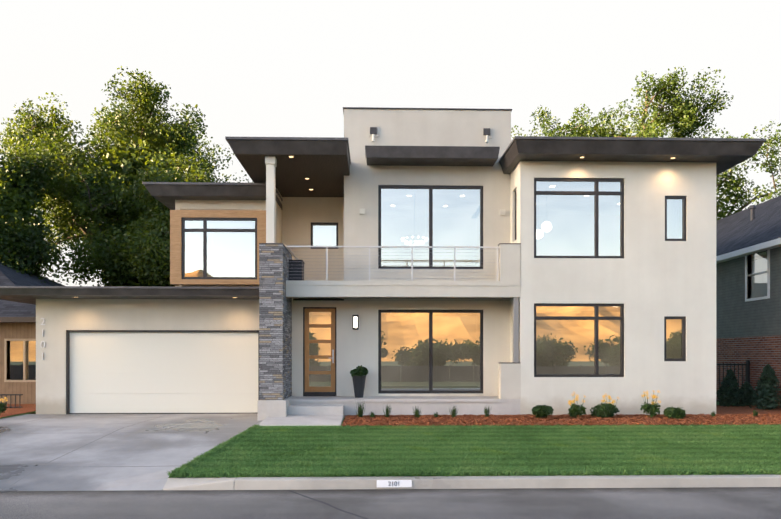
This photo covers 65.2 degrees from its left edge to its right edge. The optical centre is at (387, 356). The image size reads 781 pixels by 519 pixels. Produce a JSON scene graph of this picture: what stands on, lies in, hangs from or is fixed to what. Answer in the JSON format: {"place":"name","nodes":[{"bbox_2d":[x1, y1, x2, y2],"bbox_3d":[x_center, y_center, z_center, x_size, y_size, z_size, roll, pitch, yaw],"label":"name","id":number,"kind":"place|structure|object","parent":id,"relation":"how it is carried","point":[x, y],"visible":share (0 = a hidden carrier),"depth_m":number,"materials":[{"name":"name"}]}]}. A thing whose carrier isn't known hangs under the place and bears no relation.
{"place":"outdoors","nodes":[
{"label":"outdoors","id":0,"kind":"place"},
{"bbox_2d":[0,323,35,403],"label":"neighbour walls","id":1,"kind":"structure","parent":0,"point":[27,390],"depth_m":20.56,"materials":[{"name":"brown wood"}]},
{"bbox_2d":[0,317,35,322],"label":"neighbour fascia","id":2,"kind":"structure","parent":1,"relation":"attached to","point":[17,319],"depth_m":20.00,"materials":[{"name":"grey wood"}]},
{"bbox_2d":[4,339,35,381],"bbox_3d":[-12.241,0.130,20.603,1.293,1.463,0.130,0,0,-1],"label":"window frame","id":3,"kind":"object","parent":1,"relation":"attached to","point":[24,360],"depth_m":20.54,"materials":[{"name":"beige wood"}]},
{"bbox_2d":[8,341,35,379],"bbox_3d":[-12.242,0.130,20.648,1.153,1.323,0.001,0,0,-1],"label":"window","id":4,"kind":"structure","parent":3,"relation":"in","point":[15,360],"depth_m":20.64,"materials":[{"name":"glass"}]},
{"bbox_2d":[0,262,63,316],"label":"neighbour roof","id":5,"kind":"structure","parent":1,"relation":"on","point":[9,276],"depth_m":23.04,"materials":[{"name":"grey"}]},
{"bbox_2d":[0,177,45,260],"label":"tree leaves","id":6,"kind":"object","parent":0,"point":[34,198],"visible":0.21,"depth_m":28.63,"materials":[{"name":"green plant"}]},
{"bbox_2d":[0,139,75,282],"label":"tree","id":7,"kind":"object","parent":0,"point":[34,175],"depth_m":27.68,"materials":[{"name":"green plant"}]},
{"bbox_2d":[37,126,180,244],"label":"tree leaves","id":8,"kind":"object","parent":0,"point":[124,165],"visible":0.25,"depth_m":33.00,"materials":[{"name":"green plant"}]},
{"bbox_2d":[51,163,198,286],"bbox_3d":[-10.967,-3.652,30.432,9.975,11.512,7.930,0,0,-1],"label":"tree","id":9,"kind":"object","parent":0,"point":[142,262],"depth_m":28.61,"materials":[{"name":"green plant"}]},
{"bbox_2d":[0,66,252,275],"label":"tree","id":10,"kind":"object","parent":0,"point":[71,176],"depth_m":33.66,"materials":[{"name":"green plant"}]},
{"bbox_2d":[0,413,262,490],"bbox_3d":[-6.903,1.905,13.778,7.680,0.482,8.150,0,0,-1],"label":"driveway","id":11,"kind":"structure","parent":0,"point":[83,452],"depth_m":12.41,"materials":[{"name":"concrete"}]},
{"bbox_2d":[102,211,170,286],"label":"tree leaves","id":12,"kind":"object","parent":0,"point":[130,238],"visible":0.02,"depth_m":29.59,"materials":[{"name":"green plant"}]},
{"bbox_2d":[179,209,261,286],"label":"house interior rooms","id":13,"kind":"object","parent":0,"point":[217,209],"depth_m":18.83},
{"bbox_2d":[36,109,510,413],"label":"stucco house walls","id":14,"kind":"structure","parent":0,"point":[363,180],"depth_m":17.92,"materials":[{"name":"beige paint"}]},
{"bbox_2d":[170,210,265,285],"bbox_3d":[-5.061,-3.333,18.777,3.115,2.262,0.350,0,0,-1],"label":"window surround","id":15,"kind":"object","parent":14,"relation":"attached to","point":[176,216],"visible":0.71,"depth_m":18.59,"materials":[{"name":"brown wood"}]},
{"bbox_2d":[66,178,685,413],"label":"house window frames","id":16,"kind":"structure","parent":14,"relation":"attached to","point":[596,193],"depth_m":17.86,"materials":[{"name":"black metal"}]},
{"bbox_2d":[185,181,682,276],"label":"upper-floor windows","id":17,"kind":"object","parent":16,"relation":"in","point":[565,225],"visible":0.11,"depth_m":18.03,"materials":[{"name":"clear glass"}]},
{"bbox_2d":[381,306,681,390],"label":"ground-floor windows","id":18,"kind":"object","parent":16,"relation":"in","point":[565,346],"visible":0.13,"depth_m":18.02,"materials":[{"name":"glass"}]},
{"bbox_2d":[286,244,520,398],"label":"balcony","id":19,"kind":"structure","parent":14,"relation":"attached to","point":[507,284],"depth_m":16.77,"materials":[{"name":"paint"}]},
{"bbox_2d":[289,260,304,279],"bbox_3d":[-2.671,-2.389,17.488,0.550,0.690,0.590,0,0,-1],"label":"louver","id":20,"kind":"object","parent":19,"relation":"on","point":[296,265],"visible":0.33,"depth_m":17.22,"materials":[{"name":"black metal"}]},
{"bbox_2d":[258,396,294,420],"bbox_3d":[-3.050,1.463,16.908,0.745,0.630,1.890,0,0,-1],"label":"pillar base","id":21,"kind":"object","parent":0,"point":[272,408],"depth_m":15.96,"materials":[{"name":"grey concrete"}]},
{"bbox_2d":[259,244,291,399],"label":"stone column","id":22,"kind":"structure","parent":21,"relation":"on","point":[275,342],"depth_m":16.00,"materials":[{"name":"stone"}]},
{"bbox_2d":[0,402,752,475],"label":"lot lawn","id":23,"kind":"structure","parent":0,"point":[206,465],"depth_m":17.24,"materials":[{"name":"green plant"}]},
{"bbox_2d":[166,424,259,475],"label":"lawn edge","id":24,"kind":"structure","parent":23,"relation":"on","point":[198,458],"depth_m":11.80,"materials":[{"name":"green plant"}]},
{"bbox_2d":[260,415,342,425],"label":"entry walk","id":25,"kind":"structure","parent":23,"relation":"on","point":[312,420],"depth_m":15.39,"materials":[{"name":"concrete"}]},
{"bbox_2d":[293,299,343,300],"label":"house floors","id":26,"kind":"structure","parent":23,"relation":"on","point":[322,299],"depth_m":18.18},
{"bbox_2d":[0,107,763,362],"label":"roof trim","id":27,"kind":"structure","parent":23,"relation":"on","point":[431,155],"depth_m":16.59,"materials":[{"name":"black metal"}]},
{"bbox_2d":[70,332,257,412],"bbox_3d":[-6.525,0.484,17.894,5.492,2.385,0.060,0,0,-1],"label":"garage door","id":28,"kind":"structure","parent":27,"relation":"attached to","point":[163,372],"depth_m":17.86,"materials":[{"name":"white paint"}]},
{"bbox_2d":[265,156,276,242],"bbox_3d":[-3.117,-4.140,16.311,0.264,2.335,0.280,0,0,-1],"label":"balcony post","id":29,"kind":"object","parent":27,"relation":"attached to","point":[271,163],"visible":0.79,"depth_m":16.20,"materials":[{"name":"paint"}]},
{"bbox_2d":[354,317,356,327],"bbox_3d":[-0.934,-1.003,17.842,0.100,0.325,0.017,0,0,-1],"label":"wall light","id":30,"kind":"object","parent":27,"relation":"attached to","point":[355,322],"visible":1,"depth_m":17.83,"materials":[{"name":"white glass"}]},
{"bbox_2d":[0,153,754,304],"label":"soffit","id":31,"kind":"structure","parent":27,"relation":"attached to","point":[724,162],"depth_m":17.13,"materials":[{"name":"brown wood"}]},
{"bbox_2d":[0,136,766,288],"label":"roof fascia","id":32,"kind":"structure","parent":27,"relation":"attached to","point":[500,160],"depth_m":16.17,"materials":[{"name":"black metal"}]},
{"bbox_2d":[513,297,518,362],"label":"column","id":33,"kind":"structure","parent":27,"relation":"part of","point":[515,329],"depth_m":16.86,"materials":[{"name":"grey paint"}]},
{"bbox_2d":[0,404,780,426],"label":"mulch beds","id":34,"kind":"object","parent":23,"relation":"on","point":[722,409],"depth_m":18.36,"materials":[{"name":"brown wood"}]},
{"bbox_2d":[0,397,7,414],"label":"rudbeckia","id":35,"kind":"object","parent":34,"relation":"on","point":[3,405],"depth_m":17.10,"materials":[{"name":"plant"}]},
{"bbox_2d":[0,394,22,407],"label":"neighbour fence","id":36,"kind":"object","parent":34,"relation":"on","point":[1,395],"visible":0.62,"depth_m":19.08,"materials":[{"name":"black wood"}]},
{"bbox_2d":[341,413,780,426],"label":"mulch chips","id":37,"kind":"object","parent":34,"relation":"on","point":[582,420],"visible":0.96,"depth_m":15.50,"materials":[{"name":"brown wood"}]},
{"bbox_2d":[354,399,365,416],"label":"ornamental grass","id":38,"kind":"object","parent":37,"relation":"on","point":[360,411],"depth_m":16.14,"materials":[{"name":"green plant"}]},
{"bbox_2d":[383,404,391,417],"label":"ornamental grass","id":39,"kind":"object","parent":37,"relation":"on","point":[388,410],"depth_m":16.15,"materials":[{"name":"green plant"}]},
{"bbox_2d":[412,406,421,417],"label":"ornamental grass","id":40,"kind":"object","parent":37,"relation":"on","point":[417,413],"depth_m":16.17,"materials":[{"name":"green plant"}]},
{"bbox_2d":[448,405,458,417],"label":"ornamental grass","id":41,"kind":"object","parent":37,"relation":"on","point":[453,413],"depth_m":16.20,"materials":[{"name":"green plant"}]},
{"bbox_2d":[483,406,490,416],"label":"ornamental grass","id":42,"kind":"object","parent":37,"relation":"on","point":[485,410],"depth_m":16.23,"materials":[{"name":"green plant"}]},
{"bbox_2d":[532,405,553,417],"bbox_3d":[4.058,1.447,15.992,0.563,0.412,0.595,0,0,-1],"label":"boxwood","id":43,"kind":"object","parent":37,"relation":"on","point":[538,411],"depth_m":15.84,"materials":[{"name":"green plant"}]},
{"bbox_2d":[568,392,586,417],"bbox_3d":[4.955,1.285,16.007,0.485,0.730,0.493,0,0,-1],"label":"rudbeckia","id":44,"kind":"object","parent":37,"relation":"on","point":[575,409],"depth_m":15.95,"materials":[{"name":"green plant"}]},
{"bbox_2d":[590,403,615,417],"bbox_3d":[5.716,1.431,16.145,0.632,0.450,0.636,0,0,-1],"label":"boxwood","id":45,"kind":"object","parent":37,"relation":"on","point":[603,410],"depth_m":16.03,"materials":[{"name":"green plant"}]},
{"bbox_2d":[601,393,618,416],"bbox_3d":[5.940,1.323,16.344,0.467,0.654,0.502,0,0,-1],"label":"rudbeckia","id":46,"kind":"object","parent":37,"relation":"on","point":[608,398],"depth_m":16.32,"materials":[{"name":"yellow plant"}]},
{"bbox_2d":[640,390,660,417],"bbox_3d":[6.948,1.266,16.167,0.484,0.769,0.500,0,0,-1],"label":"rudbeckia","id":47,"kind":"object","parent":37,"relation":"on","point":[650,409],"depth_m":16.08,"materials":[{"name":"plant"}]},
{"bbox_2d":[663,406,685,418],"bbox_3d":[7.491,1.484,15.944,0.555,0.353,0.525,0,0,-1],"label":"boxwood","id":48,"kind":"object","parent":37,"relation":"on","point":[676,413],"visible":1,"depth_m":15.81,"materials":[{"name":"green plant"}]},
{"bbox_2d":[716,369,744,406],"bbox_3d":[11.060,1.079,19.706,0.901,1.364,0.891,0,0,-1],"label":"conifer","id":49,"kind":"object","parent":34,"relation":"on","point":[728,392],"visible":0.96,"depth_m":19.54,"materials":[{"name":"green plant"}]},
{"bbox_2d":[737,381,756,405],"bbox_3d":[11.768,1.278,19.983,0.708,0.936,0.766,0,0,-1],"label":"conifer","id":50,"kind":"object","parent":34,"relation":"on","point":[749,391],"visible":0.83,"depth_m":19.85,"materials":[{"name":"green plant"}]},
{"bbox_2d":[288,396,519,418],"bbox_3d":[0.454,1.475,17.159,6.419,0.607,1.570,0,0,-1],"label":"porch","id":51,"kind":"object","parent":23,"relation":"on","point":[376,405],"visible":0.56,"depth_m":16.74,"materials":[{"name":"concrete"}]},
{"bbox_2d":[352,375,365,397],"bbox_3d":[-0.813,0.856,17.461,0.417,0.630,0.417,0,0,-1],"label":"planter pot","id":52,"kind":"object","parent":51,"relation":"on","point":[359,384],"visible":0.88,"depth_m":17.33,"materials":[{"name":"grey"}]},
{"bbox_2d":[350,365,367,375],"bbox_3d":[-0.811,0.444,17.462,0.543,0.413,0.538,0,0,-1],"label":"pot plant","id":53,"kind":"object","parent":52,"relation":"in","point":[360,371],"visible":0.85,"depth_m":17.33,"materials":[{"name":"green plant"}]},
{"bbox_2d":[175,424,780,475],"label":"lawn","id":54,"kind":"structure","parent":23,"relation":"on","point":[443,448],"depth_m":12.10,"materials":[{"name":"green plant"}]},
{"bbox_2d":[346,423,779,426],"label":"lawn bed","id":55,"kind":"object","parent":23,"relation":"on","point":[551,425],"visible":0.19,"depth_m":14.60,"materials":[{"name":"brown plant"}]},
{"bbox_2d":[716,360,749,401],"bbox_3d":[10.711,0.903,20.669,3.250,1.550,0.080,0,0,-1],"label":"side fence","id":56,"kind":"object","parent":23,"relation":"on","point":[747,371],"visible":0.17,"depth_m":20.68,"materials":[{"name":"black metal"}]},
{"bbox_2d":[749,364,780,409],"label":"conifer","id":57,"kind":"object","parent":23,"relation":"on","point":[766,390],"depth_m":18.53,"materials":[{"name":"green plant"}]},
{"bbox_2d":[30,412,743,490],"bbox_3d":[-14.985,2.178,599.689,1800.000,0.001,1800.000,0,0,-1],"label":"ground","id":58,"kind":"structure","parent":0,"point":[149,490],"depth_m":9.92,"materials":[{"name":"grey concrete"}]},
{"bbox_2d":[163,474,780,489],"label":"kerb","id":59,"kind":"structure","parent":58,"relation":"on","point":[459,482],"depth_m":9.98,"materials":[{"name":"concrete"}]},
{"bbox_2d":[377,480,411,486],"bbox_3d":[0.109,2.063,9.900,0.570,0.110,0.045,0,0,-1],"label":"kerb address paint","id":60,"kind":"object","parent":59,"relation":"on","point":[400,483],"visible":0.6,"depth_m":9.90,"materials":[{"name":"white paint"}]},
{"bbox_2d":[167,467,780,477],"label":"lawn edge","id":61,"kind":"structure","parent":59,"relation":"on","point":[400,473],"depth_m":10.21,"materials":[{"name":"green plant"}]},
{"bbox_2d":[0,487,780,518],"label":"street","id":62,"kind":"structure","parent":0,"point":[658,503],"depth_m":8.87,"materials":[{"name":"grey asphalt"}]},
{"bbox_2d":[0,0,780,285],"label":"sky","id":63,"kind":"structure","parent":0,"point":[254,68],"materials":[{"name":"white"}]},
{"bbox_2d":[286,246,499,280],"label":"balcony rail posts","id":64,"kind":"object","parent":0,"point":[369,247],"visible":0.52,"depth_m":16.80,"materials":[{"name":"silver metal"}]},
{"bbox_2d":[287,248,499,278],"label":"railing cables","id":65,"kind":"object","parent":64,"relation":"attached to","point":[403,268],"visible":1,"depth_m":16.82,"materials":[{"name":"silver metal"}]},
{"bbox_2d":[277,189,509,396],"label":"recessed stucco walls","id":66,"kind":"structure","parent":0,"point":[296,216],"depth_m":18.01,"materials":[{"name":"beige paint"}]},
{"bbox_2d":[305,309,334,391],"bbox_3d":[-1.991,-0.184,18.026,0.904,2.460,0.050,0,0,-1],"label":"front door","id":67,"kind":"structure","parent":66,"relation":"in","point":[319,380],"depth_m":18.02,"materials":[{"name":"brown wood"}]},
{"bbox_2d":[360,134,715,414],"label":"exterior wall","id":68,"kind":"structure","parent":0,"point":[651,279],"depth_m":16.91,"materials":[{"name":"beige paint"}]},
{"bbox_2d":[511,66,780,220],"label":"tree","id":69,"kind":"object","parent":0,"point":[687,108],"depth_m":38.40,"materials":[{"name":"green plant"}]},
{"bbox_2d":[596,121,733,208],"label":"tree leaves","id":70,"kind":"object","parent":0,"point":[617,122],"depth_m":39.88,"materials":[{"name":"green plant"}]},
{"bbox_2d":[716,247,780,337],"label":"neighboring house wall","id":71,"kind":"structure","parent":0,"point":[737,315],"depth_m":21.18,"materials":[{"name":"grey wood"}]},
{"bbox_2d":[716,238,780,301],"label":"trim","id":72,"kind":"structure","parent":71,"relation":"attached to","point":[760,247],"depth_m":20.16,"materials":[{"name":"white paint"}]},
{"bbox_2d":[749,250,766,297],"bbox_3d":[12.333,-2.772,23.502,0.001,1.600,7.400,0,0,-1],"label":"window","id":73,"kind":"structure","parent":72,"relation":"in","point":[758,282],"depth_m":20.41,"materials":[{"name":"glass"}]},
{"bbox_2d":[716,335,780,405],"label":"brick wall","id":74,"kind":"structure","parent":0,"point":[759,352],"depth_m":20.68,"materials":[{"name":"brown brick"}]},
{"bbox_2d":[716,195,780,255],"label":"neighbour roof","id":75,"kind":"structure","parent":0,"point":[738,231],"depth_m":23.83,"materials":[{"name":"grey"}]},
{"bbox_2d":[749,205,755,220],"bbox_3d":[15.118,-5.862,25.274,0.277,0.780,0.277,0,0,-1],"label":"roof vent pipe","id":76,"kind":"object","parent":75,"relation":"on","point":[752,208],"visible":0.81,"depth_m":25.22,"materials":[{"name":"grey metal"}]}
]}

